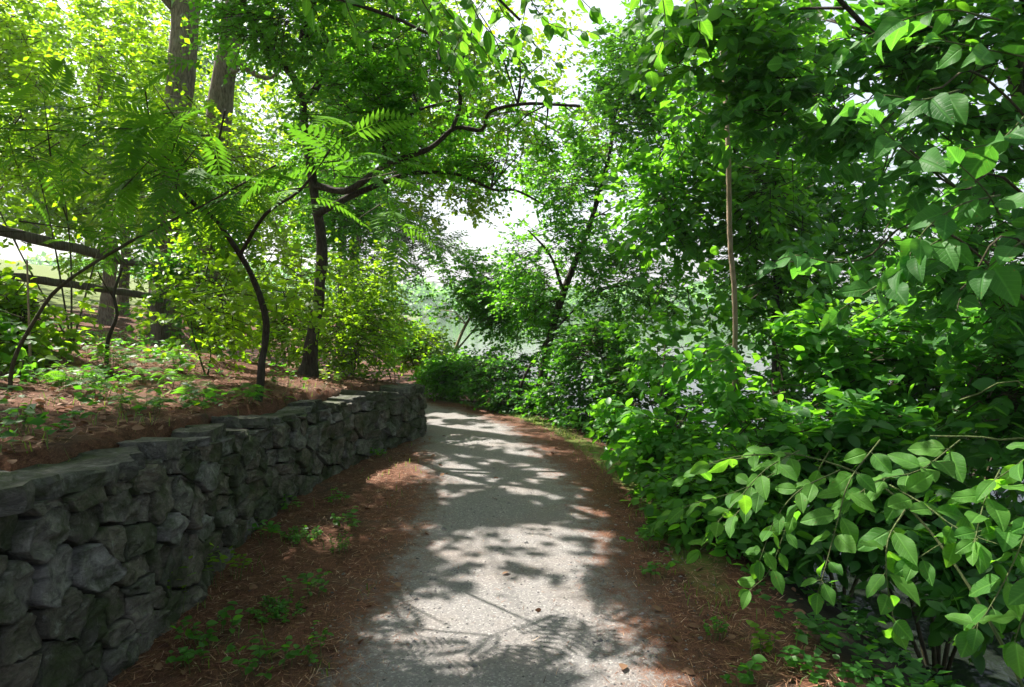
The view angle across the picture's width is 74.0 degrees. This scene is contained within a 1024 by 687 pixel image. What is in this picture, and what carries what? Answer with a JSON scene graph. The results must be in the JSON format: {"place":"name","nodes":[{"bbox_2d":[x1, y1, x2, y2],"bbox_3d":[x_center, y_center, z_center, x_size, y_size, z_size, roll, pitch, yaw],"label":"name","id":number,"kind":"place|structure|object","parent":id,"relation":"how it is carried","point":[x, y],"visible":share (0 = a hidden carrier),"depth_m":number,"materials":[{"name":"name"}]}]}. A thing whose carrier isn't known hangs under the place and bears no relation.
{"place":"outdoors","nodes":[
{"label":"outdoors","id":0,"kind":"place"},
{"bbox_2d":[0,259,924,686],"bbox_3d":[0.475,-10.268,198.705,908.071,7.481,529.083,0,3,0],"label":"ground","id":1,"kind":"structure","parent":0,"point":[56,451],"depth_m":4.08,"materials":[{"name":"brown soil"}]},
{"bbox_2d":[0,401,35,432],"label":"weed","id":2,"kind":"object","parent":1,"relation":"on","point":[16,412],"visible":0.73,"depth_m":3.22,"materials":[{"name":"green plant"}]},
{"bbox_2d":[0,308,65,383],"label":"shrub","id":3,"kind":"object","parent":1,"relation":"on","point":[8,334],"visible":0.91,"depth_m":4.65,"materials":[{"name":"green plant"}]},
{"bbox_2d":[0,221,74,374],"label":"sapling","id":4,"kind":"object","parent":1,"relation":"on","point":[28,308],"visible":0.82,"depth_m":5.18,"materials":[{"name":"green plant"}]},
{"bbox_2d":[38,359,74,390],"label":"weed","id":5,"kind":"object","parent":1,"relation":"on","point":[61,365],"visible":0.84,"depth_m":4.60,"materials":[{"name":"green plant"}]},
{"bbox_2d":[0,260,114,376],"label":"shrub","id":6,"kind":"object","parent":1,"relation":"on","point":[13,300],"visible":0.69,"depth_m":5.68,"materials":[{"name":"green plant"}]},
{"bbox_2d":[20,364,96,387],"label":"weed","id":7,"kind":"object","parent":1,"relation":"on","point":[48,377],"visible":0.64,"depth_m":4.99,"materials":[{"name":"green plant"}]},
{"bbox_2d":[0,0,118,206],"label":"broadleaf tree","id":8,"kind":"object","parent":1,"relation":"on","point":[64,14],"visible":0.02,"depth_m":26.10,"materials":[{"name":"green plant"}]},
{"bbox_2d":[0,0,137,250],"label":"broadleaf tree","id":9,"kind":"object","parent":1,"relation":"on","point":[9,221],"visible":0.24,"depth_m":14.03,"materials":[{"name":"green plant"}]},
{"bbox_2d":[0,224,168,346],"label":"wooden fence","id":10,"kind":"object","parent":1,"relation":"on","point":[39,240],"visible":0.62,"depth_m":8.03,"materials":[{"name":"brown wood"}]},
{"bbox_2d":[43,368,135,396],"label":"weed","id":11,"kind":"object","parent":1,"relation":"on","point":[92,378],"visible":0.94,"depth_m":4.59,"materials":[{"name":"green plant"}]},
{"bbox_2d":[0,0,221,345],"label":"tall tree","id":12,"kind":"object","parent":1,"relation":"on","point":[179,87],"visible":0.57,"depth_m":10.74,"materials":[{"name":"green plant"}]},
{"bbox_2d":[77,342,148,371],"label":"weed","id":13,"kind":"object","parent":1,"relation":"on","point":[113,354],"visible":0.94,"depth_m":5.95,"materials":[{"name":"green plant"}]},
{"bbox_2d":[0,56,232,340],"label":"hazel","id":14,"kind":"object","parent":1,"relation":"on","point":[4,153],"visible":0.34,"depth_m":6.99,"materials":[{"name":"green plant"}]},
{"bbox_2d":[69,235,178,364],"bbox_3d":[-3.553,-0.367,6.172,1.169,1.216,0.426,1,3,24],"label":"sapling","id":15,"kind":"object","parent":1,"relation":"on","point":[112,327],"visible":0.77,"depth_m":6.18,"materials":[{"name":"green plant"}]},
{"bbox_2d":[0,0,271,324],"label":"broadleaf tree","id":16,"kind":"object","parent":1,"relation":"on","point":[104,315],"visible":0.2,"depth_m":15.25,"materials":[{"name":"green plant"}]},
{"bbox_2d":[0,57,275,390],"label":"sapling","id":17,"kind":"object","parent":1,"relation":"on","point":[54,66],"visible":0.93,"depth_m":4.12,"materials":[{"name":"green plant"}]},
{"bbox_2d":[0,0,276,314],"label":"broadleaf tree","id":18,"kind":"object","parent":1,"relation":"on","point":[121,298],"visible":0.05,"depth_m":19.34,"materials":[{"name":"green plant"}]},
{"bbox_2d":[107,386,176,415],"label":"weed","id":19,"kind":"object","parent":1,"relation":"on","point":[158,400],"visible":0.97,"depth_m":4.34,"materials":[{"name":"green plant"}]},
{"bbox_2d":[9,0,303,315],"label":"broadleaf tree","id":20,"kind":"object","parent":1,"relation":"on","point":[243,89],"visible":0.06,"depth_m":24.87,"materials":[{"name":"green plant"}]},
{"bbox_2d":[112,359,206,390],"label":"weed","id":21,"kind":"object","parent":1,"relation":"on","point":[141,370],"visible":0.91,"depth_m":5.58,"materials":[{"name":"green plant"}]},
{"bbox_2d":[107,239,222,348],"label":"shrub","id":22,"kind":"object","parent":1,"relation":"on","point":[172,271],"visible":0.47,"depth_m":8.82,"materials":[{"name":"green plant"}]},
{"bbox_2d":[167,555,195,615],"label":"weed","id":23,"kind":"object","parent":1,"relation":"on","point":[183,586],"visible":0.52,"depth_m":3.50,"materials":[{"name":"green plant"}]},
{"bbox_2d":[153,343,219,370],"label":"weed","id":24,"kind":"object","parent":1,"relation":"on","point":[173,356],"visible":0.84,"depth_m":6.50,"materials":[{"name":"green plant"}]},
{"bbox_2d":[165,641,208,673],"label":"weed","id":25,"kind":"object","parent":1,"relation":"on","point":[188,654],"visible":0.99,"depth_m":2.94,"materials":[{"name":"green plant"}]},
{"bbox_2d":[65,0,310,308],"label":"broadleaf tree","id":26,"kind":"object","parent":1,"relation":"on","point":[248,112],"visible":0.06,"depth_m":28.09,"materials":[{"name":"green plant"}]},
{"bbox_2d":[42,61,343,338],"bbox_3d":[-8.744,-3.563,18.907,7.126,8.614,7.150,-2,4,-40],"label":"broadleaf tree","id":27,"kind":"object","parent":1,"relation":"on","point":[263,243],"visible":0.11,"depth_m":18.61,"materials":[{"name":"green plant"}]},
{"bbox_2d":[165,375,225,402],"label":"weed","id":28,"kind":"object","parent":1,"relation":"on","point":[206,391],"visible":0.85,"depth_m":5.24,"materials":[{"name":"green plant"}]},
{"bbox_2d":[128,294,271,357],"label":"shrub","id":29,"kind":"object","parent":1,"relation":"on","point":[142,310],"visible":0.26,"depth_m":10.68,"materials":[{"name":"green plant"}]},
{"bbox_2d":[134,286,269,379],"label":"shrub","id":30,"kind":"object","parent":1,"relation":"on","point":[219,329],"visible":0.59,"depth_m":6.50,"materials":[{"name":"green plant"}]},
{"bbox_2d":[57,0,356,356],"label":"tall tree","id":31,"kind":"object","parent":1,"relation":"on","point":[220,95],"visible":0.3,"depth_m":11.33,"materials":[{"name":"green plant"}]},
{"bbox_2d":[170,601,243,648],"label":"weed","id":32,"kind":"object","parent":1,"relation":"on","point":[235,620],"visible":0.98,"depth_m":3.21,"materials":[{"name":"green plant"}]},
{"bbox_2d":[0,383,426,686],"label":"stone wall","id":33,"kind":"structure","parent":1,"relation":"on","point":[98,547],"depth_m":3.18,"materials":[{"name":"grey stone"}]},
{"bbox_2d":[204,543,252,587],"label":"weed","id":34,"kind":"object","parent":1,"relation":"on","point":[221,558],"visible":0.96,"depth_m":3.94,"materials":[{"name":"green plant"}]},
{"bbox_2d":[136,186,338,353],"bbox_3d":[-3.507,-0.854,8.658,2.337,2.249,1.878,-2,3,-28],"label":"shrub","id":35,"kind":"object","parent":1,"relation":"on","point":[185,247],"visible":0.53,"depth_m":8.45,"materials":[{"name":"green plant"}]},
{"bbox_2d":[39,55,443,401],"bbox_3d":[-1.752,-0.640,5.062,2.652,2.408,2.799,0,3,0],"label":"sapling","id":36,"kind":"object","parent":1,"relation":"on","point":[129,192],"visible":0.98,"depth_m":4.55,"materials":[{"name":"green plant"}]},
{"bbox_2d":[223,383,271,404],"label":"weed","id":37,"kind":"object","parent":1,"relation":"on","point":[254,393],"visible":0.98,"depth_m":5.52,"materials":[{"name":"green plant"}]},
{"bbox_2d":[222,635,302,679],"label":"weed","id":38,"kind":"object","parent":1,"relation":"on","point":[258,652],"visible":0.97,"depth_m":2.94,"materials":[{"name":"green plant"}]},
{"bbox_2d":[247,520,280,542],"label":"weed","id":39,"kind":"object","parent":1,"relation":"on","point":[274,528],"visible":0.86,"depth_m":4.58,"materials":[{"name":"green plant"}]},
{"bbox_2d":[209,251,334,373],"bbox_3d":[-4.246,-0.316,11.771,2.787,2.690,2.067,1,3,26],"label":"shrub","id":40,"kind":"object","parent":1,"relation":"on","point":[299,359],"visible":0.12,"depth_m":11.71,"materials":[{"name":"green plant"}]},
{"bbox_2d":[245,587,305,622],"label":"weed","id":41,"kind":"object","parent":1,"relation":"on","point":[280,607],"visible":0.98,"depth_m":3.42,"materials":[{"name":"green plant"}]},
{"bbox_2d":[265,367,296,386],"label":"weed","id":42,"kind":"object","parent":1,"relation":"on","point":[275,380],"visible":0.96,"depth_m":6.58,"materials":[{"name":"green plant"}]},
{"bbox_2d":[281,494,302,511],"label":"weed","id":43,"kind":"object","parent":1,"relation":"on","point":[285,506],"visible":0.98,"depth_m":5.23,"materials":[{"name":"green plant"}]},
{"bbox_2d":[279,525,322,545],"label":"weed","id":44,"kind":"object","parent":1,"relation":"on","point":[297,536],"visible":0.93,"depth_m":4.55,"materials":[{"name":"green plant"}]},
{"bbox_2d":[278,569,331,601],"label":"weed","id":45,"kind":"object","parent":1,"relation":"on","point":[313,580],"visible":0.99,"depth_m":3.69,"materials":[{"name":"green plant"}]},
{"bbox_2d":[319,365,347,384],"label":"weed","id":46,"kind":"object","parent":1,"relation":"on","point":[339,378],"visible":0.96,"depth_m":7.41,"materials":[{"name":"green plant"}]},
{"bbox_2d":[324,487,349,505],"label":"weed","id":47,"kind":"object","parent":1,"relation":"on","point":[340,495],"visible":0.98,"depth_m":5.42,"materials":[{"name":"green plant"}]},
{"bbox_2d":[247,221,428,378],"bbox_3d":[-2.414,-0.499,9.026,2.505,2.146,2.682,0,3,0],"label":"shrub","id":48,"kind":"object","parent":1,"relation":"on","point":[358,310],"visible":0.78,"depth_m":8.72,"materials":[{"name":"green plant"}]},
{"bbox_2d":[329,532,351,554],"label":"weed","id":49,"kind":"object","parent":1,"relation":"on","point":[345,545],"visible":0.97,"depth_m":4.32,"materials":[{"name":"green plant"}]},
{"bbox_2d":[330,506,360,530],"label":"weed","id":50,"kind":"object","parent":1,"relation":"on","point":[337,522],"visible":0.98,"depth_m":4.82,"materials":[{"name":"green plant"}]},
{"bbox_2d":[267,138,428,382],"bbox_3d":[-2.889,-1.375,12.150,2.848,4.766,2.730,0,3,0],"label":"shrub","id":51,"kind":"object","parent":1,"relation":"on","point":[333,217],"visible":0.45,"depth_m":11.83,"materials":[{"name":"green plant"}]},
{"bbox_2d":[253,30,475,353],"bbox_3d":[-5.185,-5.358,23.269,8.003,11.668,5.969,2,4,37],"label":"broadleaf tree","id":52,"kind":"object","parent":1,"relation":"on","point":[407,240],"visible":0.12,"depth_m":22.64,"materials":[{"name":"green plant"}]},
{"bbox_2d":[347,367,388,382],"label":"weed","id":53,"kind":"object","parent":1,"relation":"on","point":[376,376],"visible":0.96,"depth_m":8.19,"materials":[{"name":"green plant"}]},
{"bbox_2d":[369,447,386,457],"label":"weed","id":54,"kind":"object","parent":1,"relation":"on","point":[376,451],"visible":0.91,"depth_m":7.11,"materials":[{"name":"green plant"}]},
{"bbox_2d":[173,0,617,377],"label":"forked tree","id":55,"kind":"object","parent":1,"relation":"on","point":[266,33],"visible":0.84,"depth_m":7.26,"materials":[{"name":"green plant"}]},
{"bbox_2d":[0,325,835,686],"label":"grass","id":56,"kind":"structure","parent":1,"relation":"on","point":[390,503],"depth_m":3.99,"materials":[{"name":"green plant"}]},
{"bbox_2d":[387,313,458,390],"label":"bush","id":57,"kind":"object","parent":1,"relation":"on","point":[432,343],"visible":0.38,"depth_m":13.04,"materials":[{"name":"green plant"}]},
{"bbox_2d":[0,344,856,686],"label":"pine needles","id":58,"kind":"object","parent":1,"relation":"on","point":[828,682],"visible":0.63,"depth_m":3.67,"materials":[{"name":"brown plant"}]},
{"bbox_2d":[229,0,649,375],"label":"broadleaf tree","id":59,"kind":"object","parent":1,"relation":"on","point":[427,117],"visible":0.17,"depth_m":14.70,"materials":[{"name":"green plant"}]},
{"bbox_2d":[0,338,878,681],"bbox_3d":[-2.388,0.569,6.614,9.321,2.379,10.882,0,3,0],"label":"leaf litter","id":60,"kind":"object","parent":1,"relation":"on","point":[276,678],"visible":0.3,"depth_m":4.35,"materials":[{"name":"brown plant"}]},
{"bbox_2d":[171,0,712,109],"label":"overhanging tree","id":61,"kind":"object","parent":1,"relation":"on","point":[483,48],"visible":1,"depth_m":3.08,"materials":[{"name":"green plant"}]},
{"bbox_2d":[405,343,505,401],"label":"bush","id":62,"kind":"object","parent":1,"relation":"on","point":[439,378],"visible":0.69,"depth_m":11.63,"materials":[{"name":"green plant"}]},
{"bbox_2d":[3,251,934,317],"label":"woods","id":63,"kind":"object","parent":1,"relation":"on","point":[422,290],"visible":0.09,"depth_m":214.83,"materials":[{"name":"green plant"}]},
{"bbox_2d":[395,243,556,370],"bbox_3d":[-0.638,-0.393,12.177,2.967,2.849,1.970,1,3,28],"label":"leaning tree","id":64,"kind":"object","parent":1,"relation":"on","point":[473,287],"visible":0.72,"depth_m":11.89,"materials":[{"name":"green plant"}]},
{"bbox_2d":[0,326,964,686],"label":"undergrowth","id":65,"kind":"object","parent":1,"relation":"on","point":[914,668],"visible":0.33,"depth_m":3.53,"materials":[{"name":"green plant"}]},
{"bbox_2d":[453,335,554,415],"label":"bush","id":66,"kind":"object","parent":1,"relation":"on","point":[497,398],"visible":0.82,"depth_m":10.62,"materials":[{"name":"green plant"}]},
{"bbox_2d":[514,346,645,443],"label":"bush","id":67,"kind":"object","parent":1,"relation":"on","point":[566,405],"visible":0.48,"depth_m":9.34,"materials":[{"name":"green plant"}]},
{"bbox_2d":[478,0,708,415],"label":"leaning tree","id":68,"kind":"object","parent":1,"relation":"on","point":[642,116],"visible":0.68,"depth_m":9.90,"materials":[{"name":"green plant"}]},
{"bbox_2d":[537,309,697,448],"bbox_3d":[1.330,0.525,8.664,1.568,1.937,2.240,-2,3,-30],"label":"bush","id":69,"kind":"object","parent":1,"relation":"on","point":[604,376],"visible":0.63,"depth_m":8.52,"materials":[{"name":"green plant"}]},
{"bbox_2d":[569,303,756,498],"bbox_3d":[1.358,0.580,6.068,1.651,1.882,2.112,0,3,0],"label":"bush","id":70,"kind":"object","parent":1,"relation":"on","point":[647,439],"visible":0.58,"depth_m":5.67,"materials":[{"name":"green plant"}]},
{"bbox_2d":[593,0,850,436],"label":"pale stemmed tree","id":71,"kind":"object","parent":1,"relation":"on","point":[729,189],"visible":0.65,"depth_m":7.11,"materials":[{"name":"green plant"}]},
{"bbox_2d":[620,384,856,576],"bbox_3d":[1.592,1.036,4.603,1.635,1.504,1.442,0,3,0],"label":"bush","id":72,"kind":"object","parent":1,"relation":"on","point":[698,520],"visible":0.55,"depth_m":4.42,"materials":[{"name":"green plant"}]},
{"bbox_2d":[720,654,766,686],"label":"weed","id":73,"kind":"object","parent":1,"relation":"on","point":[747,677],"visible":0.99,"depth_m":2.79,"materials":[{"name":"green plant"}]},
{"bbox_2d":[746,620,785,653],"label":"weed","id":74,"kind":"object","parent":1,"relation":"on","point":[760,634],"visible":0.97,"depth_m":3.08,"materials":[{"name":"green plant"}]},
{"bbox_2d":[776,645,825,670],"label":"weed","id":75,"kind":"object","parent":1,"relation":"on","point":[793,661],"visible":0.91,"depth_m":2.92,"materials":[{"name":"green plant"}]},
{"bbox_2d":[620,0,1023,396],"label":"spreading tree","id":76,"kind":"object","parent":1,"relation":"on","point":[918,74],"visible":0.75,"depth_m":4.31,"materials":[{"name":"green plant"}]},
{"bbox_2d":[654,380,1023,686],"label":"dogwood bush","id":77,"kind":"object","parent":1,"relation":"on","point":[968,641],"visible":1,"depth_m":2.21,"materials":[{"name":"green plant"}]},
{"bbox_2d":[663,294,1017,601],"bbox_3d":[2.708,0.865,5.431,2.984,2.548,1.967,2,4,40],"label":"bush","id":78,"kind":"object","parent":1,"relation":"on","point":[860,359],"visible":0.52,"depth_m":5.20,"materials":[{"name":"green plant"}]},
{"bbox_2d":[679,23,1022,411],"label":"slim tree","id":79,"kind":"object","parent":1,"relation":"on","point":[773,281],"visible":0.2,"depth_m":8.39,"materials":[{"name":"green plant"}]},
{"bbox_2d":[832,654,893,686],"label":"weed","id":80,"kind":"object","parent":1,"relation":"on","point":[861,672],"visible":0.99,"depth_m":2.78,"materials":[{"name":"green plant"}]},
{"bbox_2d":[721,319,1023,678],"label":"bush","id":81,"kind":"object","parent":1,"relation":"on","point":[860,422],"visible":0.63,"depth_m":3.95,"materials":[{"name":"green plant"}]},
{"bbox_2d":[755,6,1023,330],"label":"heart leaved tree","id":82,"kind":"object","parent":1,"relation":"on","point":[997,277],"visible":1,"depth_m":2.19,"materials":[{"name":"green plant"}]},
{"bbox_2d":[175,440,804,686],"bbox_3d":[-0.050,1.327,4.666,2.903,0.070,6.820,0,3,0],"label":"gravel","id":83,"kind":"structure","parent":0,"point":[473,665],"depth_m":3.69,"materials":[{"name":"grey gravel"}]},
{"bbox_2d":[0,0,1023,307],"label":"sky","id":84,"kind":"structure","parent":0,"point":[482,236],"materials":[{"name":"white"}]},
{"bbox_2d":[288,384,745,686],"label":"path","id":85,"kind":"structure","parent":0,"point":[457,425],"depth_m":3.81,"materials":[{"name":"asphalt"}]},
{"bbox_2d":[300,635,324,668],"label":"weed","id":86,"kind":"object","parent":85,"relation":"on","point":[311,656],"visible":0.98,"depth_m":2.97,"materials":[{"name":"green plant"}]},
{"bbox_2d":[308,620,333,645],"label":"weed","id":87,"kind":"object","parent":85,"relation":"on","point":[325,632],"visible":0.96,"depth_m":3.13,"materials":[{"name":"green plant"}]},
{"bbox_2d":[619,524,660,547],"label":"weed","id":88,"kind":"object","parent":85,"relation":"on","point":[643,536],"visible":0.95,"depth_m":4.41,"materials":[{"name":"green plant"}]},
{"bbox_2d":[638,547,679,580],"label":"weed","id":89,"kind":"object","parent":85,"relation":"on","point":[650,566],"visible":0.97,"depth_m":3.90,"materials":[{"name":"green plant"}]},
{"bbox_2d":[703,615,728,642],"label":"weed","id":90,"kind":"object","parent":85,"relation":"on","point":[720,630],"visible":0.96,"depth_m":3.19,"materials":[{"name":"green plant"}]},
{"bbox_2d":[408,317,1023,686],"bbox_3d":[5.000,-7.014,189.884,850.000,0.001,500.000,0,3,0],"label":"water","id":91,"kind":"structure","parent":0,"point":[997,672],"depth_m":5.50,"materials":[{"name":"grey liquid"}]},
{"bbox_2d":[613,124,926,454],"bbox_3d":[3.540,-0.396,9.180,4.829,5.613,3.099,0,3,0],"label":"alder","id":92,"kind":"object","parent":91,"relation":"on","point":[824,192],"visible":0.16,"depth_m":8.57,"materials":[{"name":"green plant"}]},
{"bbox_2d":[761,97,1023,475],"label":"alder","id":93,"kind":"object","parent":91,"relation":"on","point":[946,143],"visible":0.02,"depth_m":8.70,"materials":[{"name":"green plant"}]},
{"bbox_2d":[891,183,1023,554],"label":"alder","id":94,"kind":"object","parent":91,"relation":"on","point":[1003,497],"visible":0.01,"depth_m":6.09,"materials":[{"name":"green plant"}]}
]}

